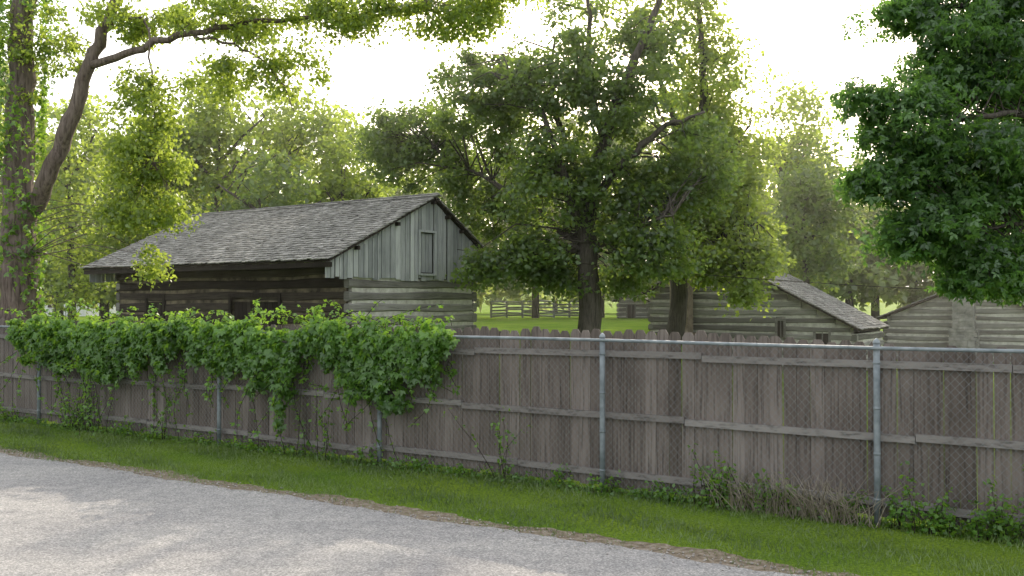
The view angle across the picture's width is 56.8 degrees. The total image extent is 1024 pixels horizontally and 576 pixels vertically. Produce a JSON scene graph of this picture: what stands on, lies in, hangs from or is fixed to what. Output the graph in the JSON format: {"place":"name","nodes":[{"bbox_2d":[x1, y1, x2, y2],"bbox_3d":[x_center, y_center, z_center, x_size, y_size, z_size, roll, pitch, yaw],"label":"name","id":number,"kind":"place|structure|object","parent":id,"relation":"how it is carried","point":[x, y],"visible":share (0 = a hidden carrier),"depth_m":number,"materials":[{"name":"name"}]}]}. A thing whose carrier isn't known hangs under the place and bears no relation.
{"place":"outdoors","nodes":[
{"label":"outdoors","id":0,"kind":"place"},
{"bbox_2d":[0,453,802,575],"bbox_3d":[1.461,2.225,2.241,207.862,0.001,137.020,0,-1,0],"label":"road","id":1,"kind":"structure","parent":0,"point":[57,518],"depth_m":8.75,"materials":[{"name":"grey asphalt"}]},
{"bbox_2d":[0,0,999,286],"label":"sky","id":2,"kind":"structure","parent":0,"point":[806,36],"materials":[{"name":"white"}]},
{"bbox_2d":[0,293,1023,575],"bbox_3d":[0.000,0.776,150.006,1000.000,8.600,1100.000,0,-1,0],"label":"ground","id":3,"kind":"structure","parent":0,"point":[610,321],"depth_m":10.21,"materials":[{"name":"green plant"}]},
{"bbox_2d":[0,390,18,418],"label":"fence weed","id":4,"kind":"object","parent":3,"relation":"on","point":[3,412],"visible":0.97,"depth_m":17.45,"materials":[{"name":"green plant"}]},
{"bbox_2d":[1,86,120,320],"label":"woodland tree","id":5,"kind":"object","parent":3,"relation":"on","point":[68,175],"visible":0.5,"depth_m":45.24,"materials":[{"name":"green plant"}]},
{"bbox_2d":[42,382,86,430],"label":"fence weed","id":6,"kind":"object","parent":3,"relation":"on","point":[72,425],"visible":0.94,"depth_m":16.39,"materials":[{"name":"green plant"}]},
{"bbox_2d":[44,284,118,315],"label":"siding walls","id":7,"kind":"structure","parent":3,"relation":"on","point":[90,313],"depth_m":82.55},
{"bbox_2d":[50,361,118,431],"bbox_3d":[-7.413,1.662,16.053,1.580,1.565,0.823,0,-1,22],"label":"fence weed","id":8,"kind":"object","parent":3,"relation":"on","point":[97,413],"visible":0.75,"depth_m":16.04,"materials":[{"name":"green plant"}]},
{"bbox_2d":[110,414,134,435],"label":"fence weed","id":9,"kind":"object","parent":3,"relation":"on","point":[121,427],"visible":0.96,"depth_m":15.63,"materials":[{"name":"green plant"}]},
{"bbox_2d":[58,108,235,290],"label":"woodland tree","id":10,"kind":"object","parent":3,"relation":"on","point":[102,236],"visible":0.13,"depth_m":43.36,"materials":[{"name":"green plant"}]},
{"bbox_2d":[141,376,179,438],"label":"fence weed","id":11,"kind":"object","parent":3,"relation":"on","point":[163,426],"visible":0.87,"depth_m":15.09,"materials":[{"name":"green plant"}]},
{"bbox_2d":[183,425,216,445],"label":"fence weed","id":12,"kind":"object","parent":3,"relation":"on","point":[199,438],"visible":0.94,"depth_m":14.67,"materials":[{"name":"green plant"}]},
{"bbox_2d":[95,60,308,289],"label":"woodland tree","id":13,"kind":"object","parent":3,"relation":"on","point":[204,130],"visible":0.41,"depth_m":41.49,"materials":[{"name":"green plant"}]},
{"bbox_2d":[235,439,259,450],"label":"fence weed","id":14,"kind":"object","parent":3,"relation":"on","point":[252,444],"visible":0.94,"depth_m":14.02,"materials":[{"name":"green plant"}]},
{"bbox_2d":[173,136,323,265],"bbox_3d":[-10.068,-1.750,38.513,8.888,8.551,5.356,0,-1,-14],"label":"woodland tree","id":15,"kind":"object","parent":3,"relation":"on","point":[257,199],"visible":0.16,"depth_m":37.99,"materials":[{"name":"green plant"}]},
{"bbox_2d":[0,0,549,320],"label":"ivy covered tree","id":16,"kind":"object","parent":3,"relation":"on","point":[26,199],"visible":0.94,"depth_m":19.44,"materials":[{"name":"green plant"}]},
{"bbox_2d":[80,193,484,351],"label":"log barn","id":17,"kind":"structure","parent":3,"relation":"on","point":[398,254],"depth_m":29.78,"materials":[{"name":"grey wood"}]},
{"bbox_2d":[144,293,281,326],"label":"doors","id":18,"kind":"structure","parent":17,"relation":"in","point":[241,308],"depth_m":29.75,"materials":[{"name":"brown wood"}]},
{"bbox_2d":[275,369,311,454],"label":"fence weed","id":19,"kind":"object","parent":3,"relation":"on","point":[276,435],"visible":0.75,"depth_m":13.53,"materials":[{"name":"green plant"}]},
{"bbox_2d":[207,82,401,262],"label":"woodland tree","id":20,"kind":"object","parent":3,"relation":"on","point":[299,136],"visible":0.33,"depth_m":44.35,"materials":[{"name":"green plant"}]},
{"bbox_2d":[306,371,335,459],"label":"fence weed","id":21,"kind":"object","parent":3,"relation":"on","point":[324,434],"visible":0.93,"depth_m":13.19,"materials":[{"name":"green plant"}]},
{"bbox_2d":[280,106,402,204],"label":"woodland tree","id":22,"kind":"object","parent":3,"relation":"on","point":[345,191],"visible":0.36,"depth_m":41.77,"materials":[{"name":"green plant"}]},
{"bbox_2d":[339,443,382,465],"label":"fence weed","id":23,"kind":"object","parent":3,"relation":"on","point":[361,454],"visible":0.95,"depth_m":12.78,"materials":[{"name":"green plant"}]},
{"bbox_2d":[400,457,428,471],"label":"fence weed","id":24,"kind":"object","parent":3,"relation":"on","point":[415,463],"visible":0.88,"depth_m":12.37,"materials":[{"name":"green plant"}]},
{"bbox_2d":[0,445,859,575],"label":"dirt verge","id":25,"kind":"structure","parent":3,"relation":"on","point":[698,555],"depth_m":9.32,"materials":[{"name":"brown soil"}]},
{"bbox_2d":[445,463,468,476],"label":"fence weed","id":26,"kind":"object","parent":3,"relation":"on","point":[462,469],"visible":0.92,"depth_m":11.96,"materials":[{"name":"green plant"}]},
{"bbox_2d":[434,399,531,480],"bbox_3d":[-0.350,1.870,11.694,1.211,1.019,0.284,0,-1,5],"label":"fence weed","id":27,"kind":"object","parent":3,"relation":"on","point":[503,460],"visible":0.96,"depth_m":11.66,"materials":[{"name":"green plant"}]},
{"bbox_2d":[0,318,1023,534],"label":"wooden fence","id":28,"kind":"object","parent":3,"relation":"on","point":[960,369],"visible":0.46,"depth_m":10.72,"materials":[{"name":"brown wood"}]},
{"bbox_2d":[0,297,460,468],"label":"climbing vine","id":29,"kind":"object","parent":28,"relation":"attached to","point":[372,365],"visible":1,"depth_m":13.79,"materials":[{"name":"green plant"}]},
{"bbox_2d":[0,418,1023,575],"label":"grass strip","id":30,"kind":"object","parent":3,"relation":"on","point":[118,439],"depth_m":10.50,"materials":[{"name":"green plant"}]},
{"bbox_2d":[0,325,1023,539],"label":"chain link fence","id":31,"kind":"object","parent":3,"relation":"on","point":[876,347],"visible":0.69,"depth_m":10.54,"materials":[{"name":"metal"}]},
{"bbox_2d":[0,49,1023,330],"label":"distant woods","id":32,"kind":"object","parent":3,"relation":"on","point":[876,281],"visible":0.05,"depth_m":59.10,"materials":[{"name":"green plant"}]},
{"bbox_2d":[0,412,1023,546],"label":"ground ivy","id":33,"kind":"object","parent":3,"relation":"on","point":[292,448],"visible":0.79,"depth_m":12.26,"materials":[{"name":"green plant"}]},
{"bbox_2d":[490,300,578,317],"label":"split rail fence","id":34,"kind":"object","parent":3,"relation":"on","point":[560,313],"visible":0.83,"depth_m":74.47,"materials":[{"name":"grey wood"}]},
{"bbox_2d":[345,0,746,333],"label":"shade tree","id":35,"kind":"object","parent":3,"relation":"on","point":[524,90],"visible":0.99,"depth_m":29.68,"materials":[{"name":"green plant"}]},
{"bbox_2d":[457,249,932,289],"bbox_3d":[9.138,-0.486,29.760,21.702,1.441,0.020,0,-1,-1],"label":"utility wire","id":36,"kind":"object","parent":35,"relation":"attached to","point":[770,279],"visible":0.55,"depth_m":29.74,"materials":[{"name":"black metal"}]},
{"bbox_2d":[547,462,579,489],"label":"fence weed","id":37,"kind":"object","parent":3,"relation":"on","point":[570,481],"visible":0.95,"depth_m":11.26,"materials":[{"name":"green plant"}]},
{"bbox_2d":[585,469,622,496],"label":"fence weed","id":38,"kind":"object","parent":3,"relation":"on","point":[605,487],"visible":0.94,"depth_m":10.89,"materials":[{"name":"green plant"}]},
{"bbox_2d":[611,295,649,317],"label":"log shed","id":39,"kind":"structure","parent":3,"relation":"on","point":[628,307],"depth_m":71.95,"materials":[{"name":"grey wood"}]},
{"bbox_2d":[636,480,680,502],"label":"fence weed","id":40,"kind":"object","parent":3,"relation":"on","point":[660,493],"visible":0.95,"depth_m":10.52,"materials":[{"name":"green plant"}]},
{"bbox_2d":[565,0,796,344],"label":"shade tree","id":41,"kind":"object","parent":3,"relation":"on","point":[736,246],"visible":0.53,"depth_m":35.19,"materials":[{"name":"green plant"}]},
{"bbox_2d":[687,443,761,508],"bbox_3d":[2.252,2.033,10.119,0.829,0.706,0.386,0,-1,30],"label":"fence weed","id":42,"kind":"object","parent":3,"relation":"on","point":[717,481],"visible":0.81,"depth_m":10.14,"materials":[{"name":"green plant"}]},
{"bbox_2d":[701,466,791,514],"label":"dry grass clump","id":43,"kind":"object","parent":3,"relation":"on","point":[737,495],"visible":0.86,"depth_m":9.94,"materials":[{"name":"plant"}]},
{"bbox_2d":[731,468,788,514],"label":"fence weed","id":44,"kind":"object","parent":3,"relation":"on","point":[764,494],"visible":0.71,"depth_m":9.87,"materials":[{"name":"green plant"}]},
{"bbox_2d":[641,270,889,370],"bbox_3d":[11.053,0.978,41.661,9.518,5.108,6.163,-1,-1,32],"label":"log cabin","id":45,"kind":"object","parent":3,"relation":"on","point":[809,313],"visible":0.44,"depth_m":39.58,"materials":[{"name":"grey wood"}]},
{"bbox_2d":[722,468,831,517],"bbox_3d":[2.731,2.112,9.773,0.601,0.478,1.086,1,-1,-40],"label":"dry grass clump","id":46,"kind":"object","parent":3,"relation":"on","point":[767,504],"visible":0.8,"depth_m":9.75,"materials":[{"name":"plant"}]},
{"bbox_2d":[720,467,853,524],"bbox_3d":[2.863,2.111,9.761,1.251,0.480,0.695,-1,-1,37],"label":"dry grass clump","id":47,"kind":"object","parent":3,"relation":"on","point":[803,510],"visible":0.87,"depth_m":9.56,"materials":[{"name":"plant"}]},
{"bbox_2d":[748,474,859,518],"bbox_3d":[2.916,2.148,9.674,1.198,0.418,0.268,-1,-1,31],"label":"fence weed","id":48,"kind":"object","parent":3,"relation":"on","point":[758,480],"visible":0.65,"depth_m":9.79,"materials":[{"name":"green plant"}]},
{"bbox_2d":[749,70,863,294],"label":"woodland tree","id":49,"kind":"object","parent":3,"relation":"on","point":[801,144],"visible":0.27,"depth_m":49.30,"materials":[{"name":"green plant"}]},
{"bbox_2d":[763,137,876,290],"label":"woodland tree","id":50,"kind":"object","parent":3,"relation":"on","point":[810,189],"visible":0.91,"depth_m":45.11,"materials":[{"name":"green plant"}]},
{"bbox_2d":[780,475,896,527],"bbox_3d":[3.276,2.106,9.379,1.097,0.478,0.775,0,-1,24],"label":"dry grass clump","id":51,"kind":"object","parent":3,"relation":"on","point":[846,512],"visible":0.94,"depth_m":9.34,"materials":[{"name":"plant"}]},
{"bbox_2d":[776,472,906,526],"bbox_3d":[3.253,2.106,9.505,1.169,0.482,0.643,0,-1,0],"label":"dry grass clump","id":52,"kind":"object","parent":3,"relation":"on","point":[822,510],"visible":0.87,"depth_m":9.48,"materials":[{"name":"plant"}]},
{"bbox_2d":[831,489,869,522],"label":"fence weed","id":53,"kind":"object","parent":3,"relation":"on","point":[853,504],"visible":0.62,"depth_m":9.40,"materials":[{"name":"green plant"}]},
{"bbox_2d":[882,461,924,530],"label":"fence weed","id":54,"kind":"object","parent":3,"relation":"on","point":[897,516],"visible":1,"depth_m":9.16,"materials":[{"name":"green plant"}]},
{"bbox_2d":[827,0,1023,307],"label":"sweetgum tree","id":55,"kind":"object","parent":3,"relation":"on","point":[969,189],"visible":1,"depth_m":13.26,"materials":[{"name":"green plant"}]},
{"bbox_2d":[902,494,955,536],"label":"fence weed","id":56,"kind":"object","parent":3,"relation":"on","point":[929,522],"visible":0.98,"depth_m":9.01,"materials":[{"name":"green plant"}]},
{"bbox_2d":[876,293,1023,362],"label":"log cabin","id":57,"kind":"object","parent":3,"relation":"on","point":[935,321],"visible":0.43,"depth_m":44.55,"materials":[{"name":"grey wood"}]},
{"bbox_2d":[924,487,1023,540],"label":"fence weed","id":58,"kind":"object","parent":3,"relation":"on","point":[946,521],"visible":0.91,"depth_m":8.88,"materials":[{"name":"green plant"}]},
{"bbox_2d":[967,464,1023,543],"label":"fence weed","id":59,"kind":"object","parent":3,"relation":"on","point":[995,525],"visible":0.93,"depth_m":8.70,"materials":[{"name":"green plant"}]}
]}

